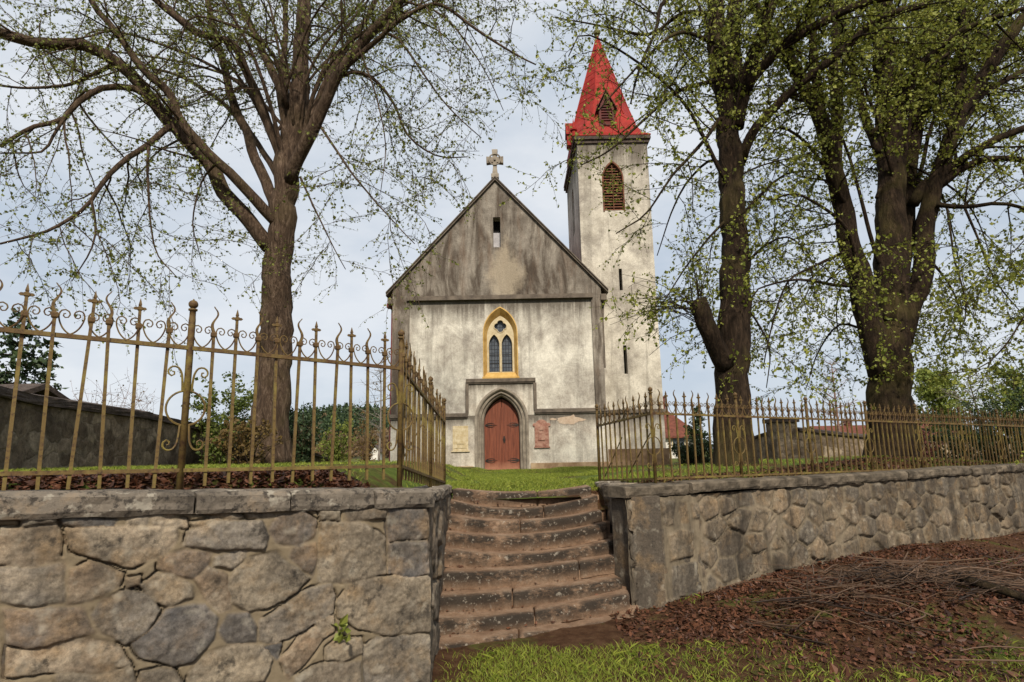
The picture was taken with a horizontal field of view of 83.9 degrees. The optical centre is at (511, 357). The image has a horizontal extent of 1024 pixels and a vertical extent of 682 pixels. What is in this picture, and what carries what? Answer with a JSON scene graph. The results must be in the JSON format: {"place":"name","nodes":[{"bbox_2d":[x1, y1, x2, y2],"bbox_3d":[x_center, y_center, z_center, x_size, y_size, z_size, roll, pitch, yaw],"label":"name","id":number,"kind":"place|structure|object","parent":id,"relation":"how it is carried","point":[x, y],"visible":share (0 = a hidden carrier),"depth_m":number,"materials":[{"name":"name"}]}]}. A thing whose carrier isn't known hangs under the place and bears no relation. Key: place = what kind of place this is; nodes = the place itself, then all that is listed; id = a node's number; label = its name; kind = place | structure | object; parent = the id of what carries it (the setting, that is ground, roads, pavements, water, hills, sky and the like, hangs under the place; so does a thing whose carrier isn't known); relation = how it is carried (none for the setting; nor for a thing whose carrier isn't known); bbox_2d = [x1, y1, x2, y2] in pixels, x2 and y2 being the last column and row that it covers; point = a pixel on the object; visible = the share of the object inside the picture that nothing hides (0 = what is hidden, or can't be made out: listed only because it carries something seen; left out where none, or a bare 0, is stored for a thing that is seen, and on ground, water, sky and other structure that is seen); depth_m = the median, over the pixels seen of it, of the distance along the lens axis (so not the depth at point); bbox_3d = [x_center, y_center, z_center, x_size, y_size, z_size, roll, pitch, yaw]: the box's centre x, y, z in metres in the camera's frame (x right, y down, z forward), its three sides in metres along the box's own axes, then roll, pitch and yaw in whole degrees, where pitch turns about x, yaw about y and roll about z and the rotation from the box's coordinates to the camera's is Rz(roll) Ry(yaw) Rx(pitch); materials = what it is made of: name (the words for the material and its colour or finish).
{"place":"outdoors","nodes":[
{"label":"outdoors","id":0,"kind":"place"},
{"bbox_2d":[318,419,386,458],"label":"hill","id":1,"kind":"structure","parent":0,"point":[320,422],"depth_m":197.82,"materials":[{"name":"green plant"}]},
{"bbox_2d":[214,402,389,445],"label":"conifer forest","id":2,"kind":"object","parent":1,"relation":"on","point":[342,412],"visible":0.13,"depth_m":226.10,"materials":[{"name":"green plant"}]},
{"bbox_2d":[215,410,388,458],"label":"bare woodland","id":3,"kind":"object","parent":1,"relation":"on","point":[353,452],"visible":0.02,"depth_m":147.36,"materials":[{"name":"plant"}]},
{"bbox_2d":[0,455,1012,491],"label":"lawn grass","id":4,"kind":"structure","parent":0,"point":[521,480],"depth_m":8.52,"materials":[{"name":"green plant"}]},
{"bbox_2d":[0,0,1023,443],"label":"sky","id":5,"kind":"structure","parent":0,"point":[524,148],"materials":[{"name":"white"}]},
{"bbox_2d":[7,452,1021,509],"bbox_3d":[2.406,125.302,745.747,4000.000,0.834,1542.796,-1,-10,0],"label":"churchyard ground","id":6,"kind":"structure","parent":0,"point":[377,481],"depth_m":7.16,"materials":[{"name":"green plant"}]},
{"bbox_2d":[0,308,56,383],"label":"conifer tree","id":7,"kind":"object","parent":6,"relation":"on","point":[12,345],"visible":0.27,"depth_m":17.20,"materials":[{"name":"green plant"}]},
{"bbox_2d":[0,383,70,399],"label":"shed","id":8,"kind":"structure","parent":6,"relation":"on","point":[38,388],"depth_m":12.62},
{"bbox_2d":[31,337,67,390],"bbox_3d":[-14.452,1.427,17.593,1.474,4.602,1.521,-1,-10,0],"label":"conifer tree","id":9,"kind":"object","parent":6,"relation":"on","point":[46,343],"visible":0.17,"depth_m":17.75,"materials":[{"name":"green plant"}]},
{"bbox_2d":[70,373,158,411],"bbox_3d":[-10.168,1.634,14.493,2.562,2.953,2.268,-1,-10,0],"label":"bare shrub","id":10,"kind":"object","parent":6,"relation":"on","point":[138,400],"visible":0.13,"depth_m":14.62,"materials":[{"name":"brown plant"}]},
{"bbox_2d":[0,386,329,470],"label":"churchyard wall","id":11,"kind":"structure","parent":6,"relation":"on","point":[59,428],"depth_m":8.81,"materials":[{"name":"grey concrete"}]},
{"bbox_2d":[181,371,253,465],"bbox_3d":[-6.742,1.468,13.518,1.948,2.456,1.344,-1,-10,0],"label":"leafy bush","id":12,"kind":"object","parent":6,"relation":"on","point":[240,404],"visible":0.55,"depth_m":13.34,"materials":[{"name":"green plant"}]},
{"bbox_2d":[204,410,290,465],"bbox_3d":[-4.410,1.379,9.450,1.378,0.962,1.013,-1,-10,0],"label":"leafy bush","id":13,"kind":"object","parent":6,"relation":"on","point":[243,444],"visible":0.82,"depth_m":9.40,"materials":[{"name":"green plant"}]},
{"bbox_2d":[0,0,593,463],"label":"linden tree","id":14,"kind":"object","parent":6,"relation":"on","point":[300,122],"visible":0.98,"depth_m":11.14,"materials":[{"name":"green plant"}]},
{"bbox_2d":[289,401,329,463],"bbox_3d":[-4.286,1.612,11.708,0.913,1.360,0.738,-4,-10,18],"label":"leafy bush","id":15,"kind":"object","parent":6,"relation":"on","point":[303,453],"visible":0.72,"depth_m":11.60,"materials":[{"name":"green plant"}]},
{"bbox_2d":[296,429,331,454],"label":"leafy bush","id":16,"kind":"object","parent":6,"relation":"on","point":[316,451],"visible":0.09,"depth_m":31.61,"materials":[{"name":"green plant"}]},
{"bbox_2d":[315,412,359,463],"bbox_3d":[-7.966,3.754,25.724,2.006,2.600,1.431,-1,-10,0],"label":"leafy bush","id":17,"kind":"object","parent":6,"relation":"on","point":[338,455],"visible":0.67,"depth_m":25.62,"materials":[{"name":"green plant"}]},
{"bbox_2d":[352,419,380,463],"bbox_3d":[-9.886,5.578,37.641,2.384,3.015,1.876,-1,-10,0],"label":"leafy bush","id":18,"kind":"object","parent":6,"relation":"on","point":[362,450],"visible":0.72,"depth_m":37.47,"materials":[{"name":"green plant"}]},
{"bbox_2d":[353,351,389,461],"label":"bare tree","id":19,"kind":"object","parent":6,"relation":"on","point":[380,410],"visible":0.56,"depth_m":43.82,"materials":[{"name":"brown plant"}]},
{"bbox_2d":[370,445,381,459],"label":"cottage","id":20,"kind":"structure","parent":6,"relation":"on","point":[375,453],"depth_m":92.93,"materials":[{"name":"white paint"}]},
{"bbox_2d":[0,455,1006,514],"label":"bank litter","id":21,"kind":"object","parent":6,"relation":"on","point":[57,481],"visible":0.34,"depth_m":3.83,"materials":[{"name":"brown plant"}]},
{"bbox_2d":[386,28,669,469],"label":"church","id":22,"kind":"structure","parent":6,"relation":"on","point":[524,363],"depth_m":24.40,"materials":[{"name":"paint"}]},
{"bbox_2d":[493,222,500,246],"bbox_3d":[-0.664,-5.403,25.265,0.360,1.500,0.250,-1,-10,0],"label":"slit window","id":23,"kind":"structure","parent":22,"relation":"in","point":[496,225],"depth_m":25.14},
{"bbox_2d":[482,307,519,378],"bbox_3d":[-0.492,-0.595,24.262,1.560,3.120,0.460,-1,-10,0],"label":"window","id":24,"kind":"structure","parent":22,"relation":"in","point":[500,334],"depth_m":24.34,"materials":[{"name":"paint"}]},
{"bbox_2d":[484,399,519,469],"bbox_3d":[-0.418,3.257,23.775,1.460,3.040,0.130,-1,-10,0],"label":"door","id":25,"kind":"structure","parent":22,"relation":"in","point":[501,424],"depth_m":23.75,"materials":[{"name":"red wood"}]},
{"bbox_2d":[663,396,692,457],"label":"village house","id":26,"kind":"structure","parent":6,"relation":"on","point":[672,427],"depth_m":42.85,"materials":[{"name":"ceramic"}]},
{"bbox_2d":[671,438,684,450],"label":"window","id":27,"kind":"structure","parent":26,"relation":"in","point":[673,439],"depth_m":42.45,"materials":[{"name":"black glass"}]},
{"bbox_2d":[667,433,712,465],"bbox_3d":[5.339,2.777,16.747,1.507,1.114,1.154,-1,-10,0],"label":"clipped hedge","id":28,"kind":"object","parent":6,"relation":"on","point":[683,456],"visible":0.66,"depth_m":16.57,"materials":[{"name":"green plant"}]},
{"bbox_2d":[677,406,712,459],"bbox_3d":[8.409,3.500,25.726,1.891,2.716,1.878,-1,-10,0],"label":"conifer tree","id":29,"kind":"object","parent":6,"relation":"on","point":[690,428],"visible":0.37,"depth_m":25.74,"materials":[{"name":"green plant"}]},
{"bbox_2d":[499,0,1023,465],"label":"linden tree","id":30,"kind":"object","parent":6,"relation":"on","point":[737,78],"visible":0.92,"depth_m":10.12,"materials":[{"name":"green plant"}]},
{"bbox_2d":[754,432,768,459],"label":"garden wall","id":31,"kind":"structure","parent":6,"relation":"on","point":[763,448],"depth_m":18.23,"materials":[{"name":"grey stone"}]},
{"bbox_2d":[645,387,1023,482],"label":"iron fence","id":32,"kind":"object","parent":6,"relation":"on","point":[942,417],"visible":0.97,"depth_m":8.16,"materials":[{"name":"metal"}]},
{"bbox_2d":[810,421,865,433],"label":"village house","id":33,"kind":"structure","parent":6,"relation":"on","point":[860,430],"depth_m":60.72,"materials":[{"name":"ceramic"}]},
{"bbox_2d":[814,360,862,431],"bbox_3d":[19.469,2.860,33.710,2.981,6.218,2.191,-9,-12,40],"label":"bare tree","id":34,"kind":"object","parent":6,"relation":"on","point":[838,424],"visible":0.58,"depth_m":33.96,"materials":[{"name":"brown plant"}]},
{"bbox_2d":[654,0,1023,465],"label":"linden tree","id":35,"kind":"object","parent":6,"relation":"on","point":[887,330],"visible":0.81,"depth_m":11.06,"materials":[{"name":"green plant"}]},
{"bbox_2d":[762,419,1023,461],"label":"churchyard wall","id":36,"kind":"structure","parent":6,"relation":"on","point":[800,438],"depth_m":17.72,"materials":[{"name":"stone"}]},
{"bbox_2d":[920,429,943,457],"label":"leafy bush","id":37,"kind":"object","parent":6,"relation":"on","point":[925,443],"visible":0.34,"depth_m":15.67,"materials":[{"name":"green plant"}]},
{"bbox_2d":[918,418,967,434],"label":"village house","id":38,"kind":"structure","parent":6,"relation":"on","point":[928,428],"depth_m":55.77,"materials":[{"name":"ceramic"}]},
{"bbox_2d":[913,365,973,435],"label":"young tree","id":39,"kind":"object","parent":6,"relation":"on","point":[929,396],"visible":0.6,"depth_m":41.51,"materials":[{"name":"green plant"}]},
{"bbox_2d":[919,410,1002,461],"bbox_3d":[12.853,2.380,16.820,3.038,1.640,1.898,-1,-10,0],"label":"leafy bush","id":40,"kind":"object","parent":6,"relation":"on","point":[941,437],"visible":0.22,"depth_m":16.65,"materials":[{"name":"green plant"}]},
{"bbox_2d":[933,363,1000,427],"bbox_3d":[29.029,3.206,35.925,4.629,5.923,4.183,-1,-10,0],"label":"bare tree","id":41,"kind":"object","parent":6,"relation":"on","point":[971,391],"visible":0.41,"depth_m":35.90,"materials":[{"name":"green plant"}]},
{"bbox_2d":[931,390,1023,462],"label":"leafy bush","id":42,"kind":"object","parent":6,"relation":"on","point":[965,404],"visible":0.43,"depth_m":14.61,"materials":[{"name":"green plant"}]},
{"bbox_2d":[964,360,1023,433],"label":"young tree","id":43,"kind":"object","parent":6,"relation":"on","point":[1011,386],"visible":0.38,"depth_m":30.11,"materials":[{"name":"green plant"}]},
{"bbox_2d":[981,386,1023,461],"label":"leafy bush","id":44,"kind":"object","parent":6,"relation":"on","point":[1019,404],"visible":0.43,"depth_m":14.10,"materials":[{"name":"green plant"}]},
{"bbox_2d":[432,531,1023,681],"bbox_3d":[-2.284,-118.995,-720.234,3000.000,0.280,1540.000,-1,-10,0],"label":"ground","id":45,"kind":"structure","parent":0,"point":[609,633],"depth_m":4.67,"materials":[{"name":"brown soil"}]},
{"bbox_2d":[0,485,452,681],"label":"retaining wall","id":46,"kind":"structure","parent":45,"relation":"on","point":[208,585],"depth_m":3.19,"materials":[{"name":"stone"}]},
{"bbox_2d":[0,279,413,490],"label":"iron fence","id":47,"kind":"object","parent":46,"relation":"on","point":[190,348],"visible":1,"depth_m":3.50,"materials":[{"name":"metal"}]},
{"bbox_2d":[333,614,350,642],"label":"seedling","id":48,"kind":"object","parent":46,"relation":"attached to","point":[338,637],"visible":1,"depth_m":3.54,"materials":[{"name":"green plant"}]},
{"bbox_2d":[402,335,445,486],"bbox_3d":[-0.848,0.752,5.734,0.062,1.441,2.902,-1,-10,0],"label":"iron fence","id":49,"kind":"object","parent":46,"relation":"on","point":[429,474],"visible":0.95,"depth_m":5.42,"materials":[{"name":"metal"}]},
{"bbox_2d":[438,485,638,648],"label":"stone steps","id":50,"kind":"structure","parent":45,"relation":"on","point":[568,528],"depth_m":5.89,"materials":[{"name":"brown stone"}]},
{"bbox_2d":[440,495,620,636],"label":"step litter","id":51,"kind":"object","parent":50,"relation":"on","point":[510,565],"visible":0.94,"depth_m":5.78,"materials":[{"name":"brown plant"}]},
{"bbox_2d":[435,593,1023,681],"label":"grass","id":52,"kind":"structure","parent":45,"relation":"on","point":[502,665],"depth_m":4.20,"materials":[{"name":"green plant"}]},
{"bbox_2d":[594,463,1023,609],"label":"retaining wall","id":53,"kind":"structure","parent":45,"relation":"on","point":[676,540],"depth_m":6.95,"materials":[{"name":"stone"}]},
{"bbox_2d":[595,392,653,482],"bbox_3d":[1.405,1.104,7.212,0.068,1.250,1.518,2,-10,-17],"label":"iron fence","id":54,"kind":"object","parent":53,"relation":"on","point":[628,418],"visible":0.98,"depth_m":7.21,"materials":[{"name":"metal"}]},
{"bbox_2d":[611,532,1023,681],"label":"leaf litter","id":55,"kind":"object","parent":45,"relation":"on","point":[730,592],"visible":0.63,"depth_m":4.99,"materials":[{"name":"brown plant"}]},
{"bbox_2d":[956,573,1023,601],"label":"fallen branch","id":56,"kind":"object","parent":55,"relation":"on","point":[1008,592],"visible":0.85,"depth_m":5.35,"materials":[{"name":"brown wood"}]},
{"bbox_2d":[699,544,1023,661],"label":"brush heap","id":57,"kind":"object","parent":45,"relation":"on","point":[896,574],"visible":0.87,"depth_m":5.45,"materials":[{"name":"brown wood"}]}
]}

